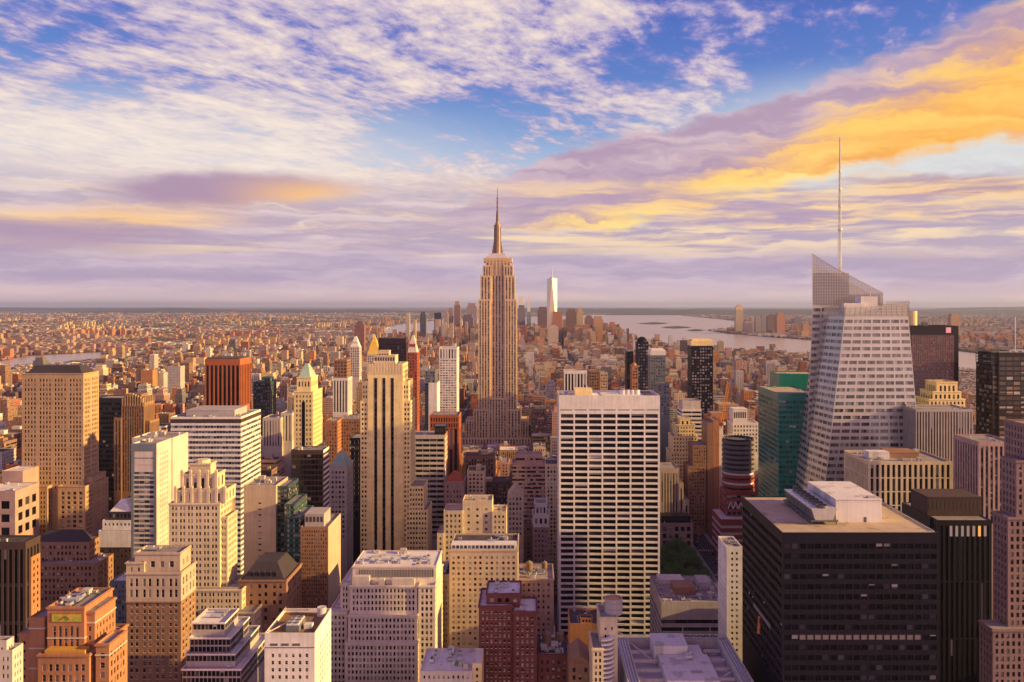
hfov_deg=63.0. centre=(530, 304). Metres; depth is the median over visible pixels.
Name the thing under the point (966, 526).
window
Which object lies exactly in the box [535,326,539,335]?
city building
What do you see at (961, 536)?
window
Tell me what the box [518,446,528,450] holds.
city building
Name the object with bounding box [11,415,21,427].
city building
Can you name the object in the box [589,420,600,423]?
window
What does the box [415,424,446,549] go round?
office block
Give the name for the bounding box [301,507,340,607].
brown block
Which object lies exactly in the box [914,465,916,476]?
window
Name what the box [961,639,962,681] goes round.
window
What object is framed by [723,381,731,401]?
city building
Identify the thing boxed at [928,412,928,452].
window
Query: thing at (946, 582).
window
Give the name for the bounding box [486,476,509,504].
city building
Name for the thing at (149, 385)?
window
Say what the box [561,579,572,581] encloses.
window
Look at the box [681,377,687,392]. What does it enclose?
city building
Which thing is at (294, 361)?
city building
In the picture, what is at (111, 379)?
city building
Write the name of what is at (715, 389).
city building
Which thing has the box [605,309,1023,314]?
hills
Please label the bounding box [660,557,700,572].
lawn
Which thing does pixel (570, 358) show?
ground
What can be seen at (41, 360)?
city building
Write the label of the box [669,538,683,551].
tree
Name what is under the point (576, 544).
window
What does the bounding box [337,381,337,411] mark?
window
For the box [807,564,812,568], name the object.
window
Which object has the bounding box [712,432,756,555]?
tower
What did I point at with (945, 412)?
window
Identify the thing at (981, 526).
window
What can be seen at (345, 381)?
window
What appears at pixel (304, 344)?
city building
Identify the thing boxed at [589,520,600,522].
window
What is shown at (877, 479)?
window
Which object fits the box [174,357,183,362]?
city building
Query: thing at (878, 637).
window
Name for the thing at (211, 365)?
window
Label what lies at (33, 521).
window
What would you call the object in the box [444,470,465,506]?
brick tower
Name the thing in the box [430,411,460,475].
ribbed tower
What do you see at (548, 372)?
city building
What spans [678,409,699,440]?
window
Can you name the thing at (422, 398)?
city building
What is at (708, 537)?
pavement
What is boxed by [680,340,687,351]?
city building
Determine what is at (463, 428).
city building
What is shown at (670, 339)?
city building
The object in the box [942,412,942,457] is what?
window
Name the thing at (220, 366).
window
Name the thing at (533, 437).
window
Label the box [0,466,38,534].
building
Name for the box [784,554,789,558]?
window
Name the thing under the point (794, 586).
window
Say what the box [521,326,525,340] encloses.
city building
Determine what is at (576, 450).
window
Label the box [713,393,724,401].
city building
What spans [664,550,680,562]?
tree
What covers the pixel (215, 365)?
window
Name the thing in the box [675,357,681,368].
city building
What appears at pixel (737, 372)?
window
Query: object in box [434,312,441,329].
tower
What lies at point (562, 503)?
window
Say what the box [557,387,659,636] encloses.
grid slab
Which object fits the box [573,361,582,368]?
city building
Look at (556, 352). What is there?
city building
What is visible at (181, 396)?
city building
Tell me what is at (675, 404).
city building
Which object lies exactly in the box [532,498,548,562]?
brick tower
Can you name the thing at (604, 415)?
window
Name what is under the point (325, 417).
city building
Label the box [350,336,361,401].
clock tower
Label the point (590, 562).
window
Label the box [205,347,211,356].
city building
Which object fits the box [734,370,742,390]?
city building
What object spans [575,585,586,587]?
window
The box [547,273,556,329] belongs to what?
tapered glass tower
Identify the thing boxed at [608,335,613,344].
city building
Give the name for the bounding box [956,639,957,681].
window
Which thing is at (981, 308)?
hills
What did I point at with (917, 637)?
window
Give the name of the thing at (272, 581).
mansard building
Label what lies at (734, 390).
city building
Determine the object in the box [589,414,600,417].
window
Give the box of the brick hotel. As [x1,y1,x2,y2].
[17,587,128,681]
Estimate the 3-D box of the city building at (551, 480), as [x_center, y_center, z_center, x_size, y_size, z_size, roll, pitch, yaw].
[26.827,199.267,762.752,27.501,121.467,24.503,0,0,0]
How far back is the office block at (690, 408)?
1080.50 m
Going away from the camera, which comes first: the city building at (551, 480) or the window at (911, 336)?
the city building at (551, 480)
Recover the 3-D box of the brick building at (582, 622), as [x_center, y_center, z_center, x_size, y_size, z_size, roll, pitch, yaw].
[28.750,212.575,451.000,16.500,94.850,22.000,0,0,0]
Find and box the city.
[0,311,1023,359]
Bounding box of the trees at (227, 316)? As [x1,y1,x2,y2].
[0,314,1023,357]
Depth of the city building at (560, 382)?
2160.00 m
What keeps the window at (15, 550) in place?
in the ribbed building at (19, 580)
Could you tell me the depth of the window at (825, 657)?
330.38 m
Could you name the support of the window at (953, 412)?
in the ribbed tower at (933, 429)
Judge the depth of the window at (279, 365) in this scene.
2800.24 m
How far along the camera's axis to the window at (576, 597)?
640.89 m
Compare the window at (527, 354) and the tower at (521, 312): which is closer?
the window at (527, 354)
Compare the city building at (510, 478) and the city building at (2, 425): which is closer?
the city building at (510, 478)
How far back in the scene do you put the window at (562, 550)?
640.89 m
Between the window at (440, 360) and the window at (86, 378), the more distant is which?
the window at (440, 360)
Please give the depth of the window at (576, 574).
640.89 m
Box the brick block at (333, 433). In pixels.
[325,417,342,464]
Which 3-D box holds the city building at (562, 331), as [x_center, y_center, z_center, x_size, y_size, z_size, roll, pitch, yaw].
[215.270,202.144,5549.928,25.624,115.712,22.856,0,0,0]
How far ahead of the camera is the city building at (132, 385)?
2160.20 m
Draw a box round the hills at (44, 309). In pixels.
[0,307,229,310]
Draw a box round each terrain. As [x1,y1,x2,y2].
[0,307,750,354]
[691,307,986,351]
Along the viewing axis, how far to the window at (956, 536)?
440.37 m
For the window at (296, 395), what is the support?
in the stone tower at (308, 412)
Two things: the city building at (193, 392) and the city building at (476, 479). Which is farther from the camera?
the city building at (193, 392)
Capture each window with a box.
[0,365,10,384]
[0,442,15,447]
[0,550,0,582]
[0,587,0,620]
[0,613,33,635]
[1,402,16,427]
[1,501,8,508]
[1,514,8,521]
[1,528,8,534]
[4,451,14,467]
[4,550,5,582]
[4,587,5,620]
[8,435,21,458]
[10,550,11,582]
[10,587,11,620]
[15,550,16,582]
[15,587,16,620]
[15,625,16,642]
[18,499,21,507]
[18,512,21,520]
[18,525,21,533]
[20,550,22,582]
[20,587,22,620]
[23,614,123,681]
[25,378,106,532]
[25,496,28,504]
[25,509,28,517]
[25,522,28,530]
[27,549,27,581]
[27,586,27,619]
[32,493,35,501]
[32,506,35,514]
[32,519,35,527]
[42,541,111,592]
[100,403,120,499]
[101,523,129,574]
[112,364,124,372]
[116,347,124,357]
[116,397,148,490]
[118,359,126,365]
[131,567,145,677]
[138,385,150,395]
[170,367,183,394]
[172,418,259,573]
[172,506,225,612]
[194,478,196,487]
[195,612,264,680]
[206,365,208,404]
[211,365,212,404]
[215,365,216,404]
[219,365,221,404]
[223,365,225,404]
[228,365,229,404]
[232,365,233,404]
[236,365,238,404]
[244,584,275,632]
[254,379,273,415]
[258,482,297,556]
[262,359,271,372]
[278,362,282,375]
[296,395,310,444]
[302,400,304,445]
[302,531,325,607]
[324,400,332,415]
[327,423,335,460]
[331,587,426,681]
[332,468,350,537]
[334,381,334,411]
[335,362,345,375]
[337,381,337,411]
[340,381,340,411]
[342,421,357,450]
[343,381,343,411]
[345,381,346,411]
[351,348,357,376]
[353,440,359,517]
[362,403,425,550]
[379,344,402,360]
[408,345,415,425]
[426,371,437,381]
[431,429,447,474]
[439,508,503,559]
[440,360,455,410]
[443,556,514,646]
[447,485,460,502]
[450,429,452,473]
[454,429,456,469]
[459,390,462,405]
[461,263,528,445]
[466,459,492,494]
[469,474,482,491]
[482,611,532,681]
[486,485,507,504]
[509,498,520,534]
[514,458,543,516]
[523,583,548,634]
[526,353,532,362]
[527,539,529,560]
[532,412,545,429]
[533,397,542,405]
[533,437,548,451]
[535,530,546,561]
[547,382,552,398]
[547,467,554,590]
[548,414,551,432]
[561,414,572,417]
[561,420,572,423]
[561,426,572,429]
[561,432,572,434]
[561,438,572,440]
[561,443,572,446]
[561,449,572,452]
[561,455,572,458]
[561,461,572,464]
[561,467,572,470]
[561,473,572,475]
[561,479,572,481]
[561,485,572,487]
[561,490,572,493]
[561,496,572,499]
[561,502,572,505]
[561,508,572,511]
[561,514,572,517]
[561,520,572,522]
[561,526,572,528]
[561,532,572,534]
[561,538,572,540]
[561,543,572,546]
[561,549,572,552]
[561,555,572,558]
[561,561,572,564]
[561,567,572,569]
[561,573,572,575]
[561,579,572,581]
[561,585,572,587]
[561,590,572,593]
[561,596,572,599]
[561,602,572,605]
[565,374,585,389]
[575,414,586,417]
[575,420,586,423]
[575,426,586,429]
[575,432,586,434]
[575,438,586,440]
[575,443,586,446]
[575,449,586,452]
[575,455,586,458]
[575,461,586,464]
[575,467,586,470]
[575,473,586,475]
[575,479,586,481]
[575,485,586,487]
[575,490,586,493]
[575,496,586,499]
[575,502,586,505]
[575,508,586,511]
[575,514,586,517]
[575,520,586,522]
[575,526,586,528]
[575,532,586,534]
[575,538,586,540]
[575,543,586,546]
[575,549,586,552]
[575,555,586,558]
[575,561,586,564]
[575,567,586,569]
[575,573,586,575]
[575,579,586,581]
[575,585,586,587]
[575,590,586,593]
[575,596,586,599]
[575,602,586,605]
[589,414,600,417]
[589,414,657,633]
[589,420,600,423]
[589,426,600,429]
[589,432,600,434]
[589,438,600,440]
[589,443,600,446]
[589,449,600,452]
[589,455,600,458]
[589,461,600,464]
[589,467,600,470]
[589,473,600,475]
[589,479,600,481]
[589,485,600,487]
[589,490,600,493]
[589,496,600,499]
[589,502,600,505]
[589,508,600,511]
[589,514,600,517]
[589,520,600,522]
[589,526,600,528]
[589,532,600,534]
[589,538,600,540]
[589,543,600,546]
[589,549,600,552]
[589,555,600,558]
[589,561,600,564]
[589,567,600,569]
[589,573,600,575]
[590,372,597,388]
[599,374,606,387]
[630,367,636,388]
[638,344,647,387]
[648,356,664,391]
[651,596,717,636]
[655,384,667,414]
[667,473,668,498]
[669,409,676,421]
[672,427,695,481]
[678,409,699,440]
[690,348,711,412]
[690,447,704,527]
[729,423,756,450]
[731,552,737,650]
[737,372,742,389]
[745,509,935,681]
[754,376,763,389]
[761,394,809,496]
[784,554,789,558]
[784,564,789,568]
[784,574,789,578]
[784,584,789,588]
[784,594,789,598]
[784,604,789,608]
[784,635,789,639]
[784,645,789,649]
[784,655,789,659]
[784,665,789,669]
[784,675,789,679]
[792,554,797,558]
[792,564,797,568]
[792,574,797,578]
[792,584,797,588]
[792,594,797,598]
[792,604,797,608]
[792,635,797,639]
[792,645,797,649]
[792,655,797,659]
[792,665,797,669]
[792,675,797,679]
[795,308,914,487]
[800,554,805,558]
[800,564,805,568]
[800,574,805,578]
[800,584,805,588]
[800,594,805,598]
[800,604,805,608]
[800,635,805,639]
[800,645,805,649]
[800,655,805,659]
[800,665,805,669]
[800,675,805,679]
[807,554,812,558]
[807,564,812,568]
[807,574,812,578]
[807,584,812,588]
[807,594,812,598]
[807,604,812,608]
[807,635,812,639]
[807,645,812,649]
[807,655,812,659]
[807,665,812,669]
[807,675,812,679]
[815,554,820,558]
[815,564,820,568]
[815,574,820,578]
[815,584,820,588]
[815,594,820,598]
[815,604,820,608]
[815,635,820,639]
[815,645,820,649]
[815,655,820,659]
[815,665,820,669]
[815,675,820,679]
[823,554,828,558]
[823,564,828,568]
[823,574,828,578]
[823,584,828,588]
[823,594,828,598]
[823,604,828,608]
[823,635,828,639]
[823,645,828,649]
[823,655,828,659]
[823,665,828,669]
[823,675,828,679]
[830,554,835,558]
[830,564,835,568]
[830,574,835,578]
[830,635,835,639]
[838,635,843,639]
[846,635,851,639]
[853,635,858,639]
[861,635,866,639]
[869,635,874,639]
[876,465,878,476]
[876,478,878,490]
[876,635,881,639]
[884,635,889,639]
[892,465,894,476]
[892,478,894,490]
[892,492,894,504]
[892,635,897,639]
[903,465,905,476]
[903,478,905,490]
[903,492,905,501]
[906,409,906,447]
[907,635,912,639]
[911,336,951,392]
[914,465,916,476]
[914,478,916,488]
[915,635,920,639]
[917,412,917,448]
[919,399,962,406]
[920,412,920,449]
[922,412,923,450]
[925,412,926,451]
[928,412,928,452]
[930,465,932,476]
[930,478,932,488]
[931,412,931,453]
[934,412,934,454]
[936,412,937,455]
[939,412,940,456]
[941,465,943,476]
[941,478,943,488]
[941,526,942,580]
[941,582,942,637]
[941,639,942,681]
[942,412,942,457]
[945,412,945,458]
[946,526,947,580]
[946,582,947,637]
[946,639,947,681]
[948,412,948,459]
[951,412,951,460]
[951,526,952,580]
[951,582,952,637]
[951,639,952,681]
[953,412,971,488]
[956,439,992,523]
[956,536,957,580]
[956,582,957,637]
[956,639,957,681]
[961,536,962,580]
[961,582,962,637]
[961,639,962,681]
[966,526,967,580]
[966,582,967,637]
[966,639,967,681]
[971,526,972,580]
[971,582,972,637]
[971,639,972,681]
[976,526,977,580]
[976,582,977,637]
[976,639,977,681]
[977,355,1023,436]
[981,526,982,580]
[981,582,982,619]
[986,526,988,580]
[986,582,988,619]
[1002,461,1023,681]
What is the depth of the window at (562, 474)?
640.89 m
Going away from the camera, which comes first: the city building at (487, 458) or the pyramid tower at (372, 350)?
the city building at (487, 458)
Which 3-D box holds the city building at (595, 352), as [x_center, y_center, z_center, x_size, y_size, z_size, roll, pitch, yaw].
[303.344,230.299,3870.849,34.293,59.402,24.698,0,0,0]
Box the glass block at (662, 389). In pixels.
[655,382,668,461]
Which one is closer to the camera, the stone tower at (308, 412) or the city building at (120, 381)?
the stone tower at (308, 412)
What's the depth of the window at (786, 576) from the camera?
330.38 m
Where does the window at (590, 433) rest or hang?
in the grid slab
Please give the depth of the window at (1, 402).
1394.70 m
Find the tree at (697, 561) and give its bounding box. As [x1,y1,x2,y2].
[689,556,704,568]
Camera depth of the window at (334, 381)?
1250.51 m
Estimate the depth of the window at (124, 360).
3202.66 m
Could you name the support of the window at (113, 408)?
in the black tower at (109, 408)
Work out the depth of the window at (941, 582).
440.37 m
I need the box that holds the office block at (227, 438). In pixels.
[170,405,260,573]
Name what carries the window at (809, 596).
in the dark block at (840, 581)
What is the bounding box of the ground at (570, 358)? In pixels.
[427,342,714,634]
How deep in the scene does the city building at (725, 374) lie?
2482.57 m
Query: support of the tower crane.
on the ground at (570, 358)
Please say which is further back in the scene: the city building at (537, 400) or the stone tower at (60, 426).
the city building at (537, 400)
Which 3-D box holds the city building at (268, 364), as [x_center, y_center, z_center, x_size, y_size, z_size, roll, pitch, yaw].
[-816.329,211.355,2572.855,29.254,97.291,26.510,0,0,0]
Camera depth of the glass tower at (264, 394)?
1250.30 m
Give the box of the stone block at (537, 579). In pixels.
[518,560,553,634]
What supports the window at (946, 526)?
in the black tower at (958, 522)
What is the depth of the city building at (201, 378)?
2350.55 m
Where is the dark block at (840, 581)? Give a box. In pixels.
[742,481,938,681]
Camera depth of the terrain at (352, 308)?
61470.36 m
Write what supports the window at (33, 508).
in the building at (19, 500)
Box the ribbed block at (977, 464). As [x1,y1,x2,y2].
[954,434,1003,619]
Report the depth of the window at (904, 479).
560.90 m
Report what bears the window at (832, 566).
in the dark block at (840, 581)
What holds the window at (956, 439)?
in the ribbed block at (977, 464)
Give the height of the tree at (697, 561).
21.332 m
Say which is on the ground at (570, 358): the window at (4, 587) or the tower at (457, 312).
the tower at (457, 312)
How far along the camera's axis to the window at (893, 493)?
560.90 m
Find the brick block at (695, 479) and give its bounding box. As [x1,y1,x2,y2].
[684,441,705,533]
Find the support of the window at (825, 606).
in the dark block at (840, 581)
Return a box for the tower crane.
[717,382,729,466]
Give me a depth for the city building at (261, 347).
3858.72 m
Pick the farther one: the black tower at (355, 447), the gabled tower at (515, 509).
the black tower at (355, 447)
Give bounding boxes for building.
[0,364,11,384]
[0,398,17,428]
[0,413,5,429]
[0,430,21,459]
[0,437,16,459]
[0,448,15,467]
[0,466,38,534]
[0,535,39,642]
[0,636,22,681]
[6,385,17,390]
[6,426,21,431]
[6,460,21,468]
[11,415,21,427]
[12,372,21,384]
[13,391,21,397]
[18,406,21,415]
[18,447,21,459]
[33,356,48,366]
[93,365,107,380]
[96,358,107,362]
[99,381,112,396]
[99,499,130,577]
[106,359,117,367]
[107,376,118,384]
[108,347,115,358]
[111,362,124,373]
[114,388,127,394]
[115,378,126,387]
[116,346,124,358]
[117,357,126,365]
[124,372,135,377]
[128,381,139,391]
[131,348,137,356]
[136,363,149,383]
[137,383,152,395]
[141,368,157,385]
[148,350,155,361]
[150,354,157,367]
[155,388,169,402]
[155,399,165,403]
[155,403,166,412]
[155,412,174,422]
[157,371,167,387]
[159,423,170,431]
[162,401,179,414]
[168,364,184,395]
[172,387,179,401]
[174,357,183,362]
[175,387,187,406]
[177,404,184,413]
[179,362,192,381]
[183,343,189,351]
[186,400,201,409]
[187,358,195,365]
[189,372,199,379]
[190,389,197,398]
[192,376,204,380]
[193,343,201,352]
[197,357,206,364]
[198,384,204,394]
[200,351,206,356]
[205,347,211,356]
[228,339,236,349]
[238,552,302,632]
[241,341,249,351]
[246,349,250,356]
[251,368,265,379]
[251,372,260,393]
[258,344,267,356]
[260,358,271,372]
[261,453,283,476]
[261,466,277,476]
[266,371,275,379]
[276,395,285,413]
[278,360,282,376]
[280,382,287,400]
[281,349,288,360]
[282,378,291,384]
[287,393,293,409]
[288,385,296,391]
[289,347,295,352]
[290,358,297,365]
[291,376,297,384]
[296,350,302,358]
[298,359,303,364]
[301,340,308,349]
[309,349,315,362]
[316,357,322,367]
[318,386,326,395]
[320,379,330,387]
[323,351,328,365]
[323,366,328,373]
[323,396,332,415]
[323,415,332,438]
[328,365,333,377]
[329,450,353,580]
[331,351,339,361]
[331,548,443,681]
[336,336,343,344]
[352,398,355,412]
[356,379,361,409]
[362,371,366,380]
[420,377,424,390]
[420,394,424,402]
[420,406,424,424]
[420,646,483,681]
[421,348,426,356]
[428,356,437,363]
[437,495,506,561]
[439,336,443,345]
[456,326,461,345]
[459,382,465,396]
[459,386,464,407]
[461,345,466,351]
[461,423,465,431]
[461,445,482,449]
[461,451,462,474]
[464,450,495,494]
[465,321,467,340]
[467,360,472,370]
[467,464,485,494]
[483,448,498,456]
[486,443,497,448]
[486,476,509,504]
[496,456,508,475]
[496,459,499,475]
[499,441,509,455]
[499,446,517,475]
[510,469,511,487]
[512,451,544,519]
[518,361,525,372]
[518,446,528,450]
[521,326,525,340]
[521,405,534,421]
[524,519,532,562]
[525,375,534,387]
[525,396,531,404]
[526,352,533,364]
[528,382,534,392]
[528,387,535,402]
[529,359,532,375]
[530,409,546,442]
[531,432,550,451]
[533,394,543,406]
[533,442,544,456]
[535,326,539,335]
[535,364,542,370]
[535,373,539,384]
[535,406,544,408]
[535,417,546,431]
[540,328,544,339]
[540,376,550,383]
[543,398,556,405]
[544,361,551,369]
[545,368,551,376]
[545,459,556,593]
[546,379,554,398]
[546,409,551,432]
[550,437,556,454]
[551,371,559,378]
[552,404,556,436]
[553,347,559,357]
[555,385,559,398]
[556,378,562,389]
[561,327,564,343]
[568,607,596,649]
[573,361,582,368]
[574,329,578,340]
[588,603,626,681]
[592,348,599,356]
[597,332,602,342]
[600,354,608,359]
[601,365,611,380]
[602,347,609,354]
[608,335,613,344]
[608,355,616,363]
[610,380,620,389]
[612,368,617,374]
[615,347,622,354]
[618,633,753,681]
[619,368,624,377]
[623,332,626,342]
[650,574,717,636]
[660,462,688,513]
[660,512,693,550]
[667,368,677,377]
[668,335,672,346]
[668,349,674,358]
[669,406,676,431]
[671,401,678,406]
[673,391,686,399]
[674,384,680,391]
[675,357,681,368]
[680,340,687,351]
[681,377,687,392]
[713,350,719,365]
[713,365,716,381]
[713,384,717,393]
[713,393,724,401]
[715,400,738,414]
[717,340,723,350]
[718,377,730,388]
[719,372,731,380]
[723,365,733,379]
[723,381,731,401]
[725,347,731,355]
[732,356,741,369]
[732,385,738,393]
[734,359,745,373]
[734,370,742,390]
[737,391,739,405]
[740,388,755,406]
[741,369,746,382]
[744,383,752,388]
[744,400,757,407]
[747,358,752,373]
[747,406,754,419]
[750,405,757,421]
[751,391,757,399]
[753,373,764,390]
[754,472,757,496]
[756,358,764,363]
[764,361,775,379]
[765,350,773,359]
[961,393,968,407]
[969,392,975,401]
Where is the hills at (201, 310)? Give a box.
[36,308,681,312]
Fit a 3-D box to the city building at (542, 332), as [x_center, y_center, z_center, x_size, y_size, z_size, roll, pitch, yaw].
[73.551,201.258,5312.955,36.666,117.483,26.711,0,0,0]
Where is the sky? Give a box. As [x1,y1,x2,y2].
[0,0,1023,306]
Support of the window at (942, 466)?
in the finned block at (892, 477)
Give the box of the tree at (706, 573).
[698,569,712,578]
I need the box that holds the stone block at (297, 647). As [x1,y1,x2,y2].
[264,605,330,681]
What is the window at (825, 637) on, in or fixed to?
in the dark block at (840, 581)
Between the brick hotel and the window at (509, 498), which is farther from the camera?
the window at (509, 498)
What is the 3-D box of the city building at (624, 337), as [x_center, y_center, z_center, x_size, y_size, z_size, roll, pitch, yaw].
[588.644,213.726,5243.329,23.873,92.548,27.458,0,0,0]
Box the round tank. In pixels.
[604,592,622,615]
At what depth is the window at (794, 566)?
330.38 m
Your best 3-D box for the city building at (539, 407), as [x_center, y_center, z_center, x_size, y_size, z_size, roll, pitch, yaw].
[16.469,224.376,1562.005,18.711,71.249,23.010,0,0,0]
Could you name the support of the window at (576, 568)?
in the grid slab
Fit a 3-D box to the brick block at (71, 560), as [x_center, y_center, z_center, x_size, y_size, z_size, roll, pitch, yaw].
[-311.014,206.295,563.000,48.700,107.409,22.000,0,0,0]
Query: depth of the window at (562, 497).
640.89 m
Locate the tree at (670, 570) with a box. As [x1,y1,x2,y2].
[663,566,674,573]
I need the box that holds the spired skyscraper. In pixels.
[461,188,530,445]
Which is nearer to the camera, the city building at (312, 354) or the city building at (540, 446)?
the city building at (540, 446)
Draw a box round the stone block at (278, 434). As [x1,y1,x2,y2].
[263,410,293,477]
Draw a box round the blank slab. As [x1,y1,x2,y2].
[244,475,297,573]
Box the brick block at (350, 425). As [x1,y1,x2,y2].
[338,414,359,457]
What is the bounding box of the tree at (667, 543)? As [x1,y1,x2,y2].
[662,540,670,548]
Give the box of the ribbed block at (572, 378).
[563,369,586,389]
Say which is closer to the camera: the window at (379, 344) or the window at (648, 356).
the window at (648, 356)
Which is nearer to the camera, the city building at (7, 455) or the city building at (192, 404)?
the city building at (7, 455)
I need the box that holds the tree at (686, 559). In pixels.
[681,553,693,574]
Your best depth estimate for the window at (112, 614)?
314.33 m
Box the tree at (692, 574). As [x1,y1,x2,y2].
[687,571,699,575]
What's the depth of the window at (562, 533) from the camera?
640.89 m
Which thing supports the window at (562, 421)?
in the grid slab
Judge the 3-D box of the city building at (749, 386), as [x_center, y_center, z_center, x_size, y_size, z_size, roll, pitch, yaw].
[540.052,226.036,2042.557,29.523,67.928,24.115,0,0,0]
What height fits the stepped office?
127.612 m
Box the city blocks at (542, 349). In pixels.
[0,319,975,634]
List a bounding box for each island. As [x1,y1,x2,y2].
[641,322,662,323]
[667,326,685,327]
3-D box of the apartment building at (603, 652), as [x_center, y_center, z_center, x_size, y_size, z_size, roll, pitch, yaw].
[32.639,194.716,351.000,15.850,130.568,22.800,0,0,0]
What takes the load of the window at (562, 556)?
in the grid slab
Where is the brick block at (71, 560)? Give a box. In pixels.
[40,529,113,609]
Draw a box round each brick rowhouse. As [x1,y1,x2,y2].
[537,630,568,681]
[567,638,588,681]
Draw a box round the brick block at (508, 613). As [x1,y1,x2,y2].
[478,579,537,681]
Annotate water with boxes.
[0,307,977,368]
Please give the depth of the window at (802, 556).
330.38 m
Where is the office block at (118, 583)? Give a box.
[110,571,125,623]
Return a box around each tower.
[21,365,108,537]
[99,395,123,510]
[114,393,158,505]
[125,545,196,681]
[131,430,187,557]
[168,458,261,632]
[205,356,250,408]
[253,376,275,434]
[294,363,322,447]
[333,359,351,416]
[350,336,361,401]
[350,433,359,563]
[355,321,365,350]
[360,350,431,553]
[367,333,377,377]
[406,313,409,337]
[407,335,419,430]
[413,320,415,338]
[420,312,425,334]
[425,369,439,430]
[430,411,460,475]
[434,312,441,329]
[435,319,439,329]
[439,346,458,410]
[442,322,446,341]
[444,311,447,328]
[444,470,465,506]
[448,308,453,324]
[449,323,453,339]
[454,301,460,326]
[463,314,473,340]
[466,303,476,328]
[507,482,523,562]
[518,296,524,325]
[527,296,530,326]
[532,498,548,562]
[538,307,546,325]
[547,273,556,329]
[548,325,557,343]
[553,312,561,341]
[566,309,575,327]
[574,325,588,331]
[577,308,582,324]
[584,315,592,327]
[593,316,602,333]
[603,323,607,330]
[609,322,614,330]
[630,363,637,388]
[635,337,648,389]
[648,348,665,391]
[666,416,697,482]
[687,338,712,418]
[702,417,721,532]
[703,411,728,480]
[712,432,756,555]
[718,536,741,660]
[734,304,742,330]
[743,321,753,332]
[754,316,760,331]
[758,371,809,496]
[760,313,766,331]
[766,314,774,332]
[775,313,784,332]
[792,318,801,327]
[795,137,915,488]
[801,324,808,330]
[898,404,972,488]
[902,489,991,681]
[915,380,965,406]
[947,313,959,333]
[976,317,1023,437]
[978,419,1023,681]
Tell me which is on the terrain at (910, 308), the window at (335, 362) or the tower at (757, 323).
the tower at (757, 323)
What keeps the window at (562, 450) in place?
in the grid slab
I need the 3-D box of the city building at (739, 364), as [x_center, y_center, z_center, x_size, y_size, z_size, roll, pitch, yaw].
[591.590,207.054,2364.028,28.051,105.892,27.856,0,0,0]
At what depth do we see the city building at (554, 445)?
1120.00 m
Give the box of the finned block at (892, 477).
[844,448,951,511]
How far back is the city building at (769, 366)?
2270.50 m
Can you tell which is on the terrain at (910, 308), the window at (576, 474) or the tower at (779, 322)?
the tower at (779, 322)
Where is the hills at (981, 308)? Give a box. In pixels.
[908,307,1023,310]
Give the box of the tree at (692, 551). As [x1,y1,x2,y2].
[682,546,697,556]
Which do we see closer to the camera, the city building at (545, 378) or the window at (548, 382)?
the window at (548, 382)
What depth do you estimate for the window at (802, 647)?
330.38 m
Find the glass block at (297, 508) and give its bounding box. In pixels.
[284,494,312,562]
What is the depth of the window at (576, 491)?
640.89 m
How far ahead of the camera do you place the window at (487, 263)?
1452.74 m
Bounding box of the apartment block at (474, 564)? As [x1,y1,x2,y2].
[442,533,518,647]
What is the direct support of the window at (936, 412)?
in the ribbed tower at (933, 429)
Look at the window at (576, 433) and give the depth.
640.89 m
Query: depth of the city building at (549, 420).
1440.22 m
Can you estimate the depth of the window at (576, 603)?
640.89 m
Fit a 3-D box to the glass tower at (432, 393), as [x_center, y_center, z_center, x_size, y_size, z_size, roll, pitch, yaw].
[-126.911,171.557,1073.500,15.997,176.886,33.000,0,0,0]
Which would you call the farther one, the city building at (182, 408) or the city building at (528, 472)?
the city building at (182, 408)
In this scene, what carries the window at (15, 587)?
in the ribbed building at (19, 580)
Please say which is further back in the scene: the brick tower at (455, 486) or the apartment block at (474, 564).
the brick tower at (455, 486)
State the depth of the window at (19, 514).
707.15 m
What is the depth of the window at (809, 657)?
330.38 m
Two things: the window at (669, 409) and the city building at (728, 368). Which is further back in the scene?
the city building at (728, 368)
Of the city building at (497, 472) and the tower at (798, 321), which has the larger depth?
the tower at (798, 321)
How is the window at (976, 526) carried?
in the black tower at (958, 522)
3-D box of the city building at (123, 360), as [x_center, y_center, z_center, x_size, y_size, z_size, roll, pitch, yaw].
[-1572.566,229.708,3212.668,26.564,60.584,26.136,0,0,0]
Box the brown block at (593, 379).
[588,369,598,389]
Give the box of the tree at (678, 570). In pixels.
[675,567,687,575]
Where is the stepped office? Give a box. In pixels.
[181,608,264,681]
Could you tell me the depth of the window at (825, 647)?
330.38 m
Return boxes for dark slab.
[291,446,328,506]
[378,337,407,360]
[625,351,632,388]
[897,311,958,418]
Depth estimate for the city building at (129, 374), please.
2406.72 m
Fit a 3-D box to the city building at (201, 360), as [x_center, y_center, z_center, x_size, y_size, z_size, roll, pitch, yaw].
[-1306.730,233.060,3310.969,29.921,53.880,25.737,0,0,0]
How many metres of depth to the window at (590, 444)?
640.89 m
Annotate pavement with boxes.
[461,400,470,416]
[693,544,717,582]
[704,533,711,544]
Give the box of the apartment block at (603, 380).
[599,371,607,389]
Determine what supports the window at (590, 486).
in the grid slab
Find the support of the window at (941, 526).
in the black tower at (958, 522)
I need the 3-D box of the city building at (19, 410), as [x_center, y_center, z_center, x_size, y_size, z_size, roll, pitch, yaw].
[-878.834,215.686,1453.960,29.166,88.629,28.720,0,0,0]
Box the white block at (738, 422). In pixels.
[727,407,757,470]
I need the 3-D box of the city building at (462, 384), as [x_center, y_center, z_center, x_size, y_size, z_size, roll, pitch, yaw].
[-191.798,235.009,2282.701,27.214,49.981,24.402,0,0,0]
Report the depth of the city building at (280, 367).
2800.30 m
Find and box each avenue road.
[461,403,470,422]
[693,534,717,579]
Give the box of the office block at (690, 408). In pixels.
[677,398,701,440]

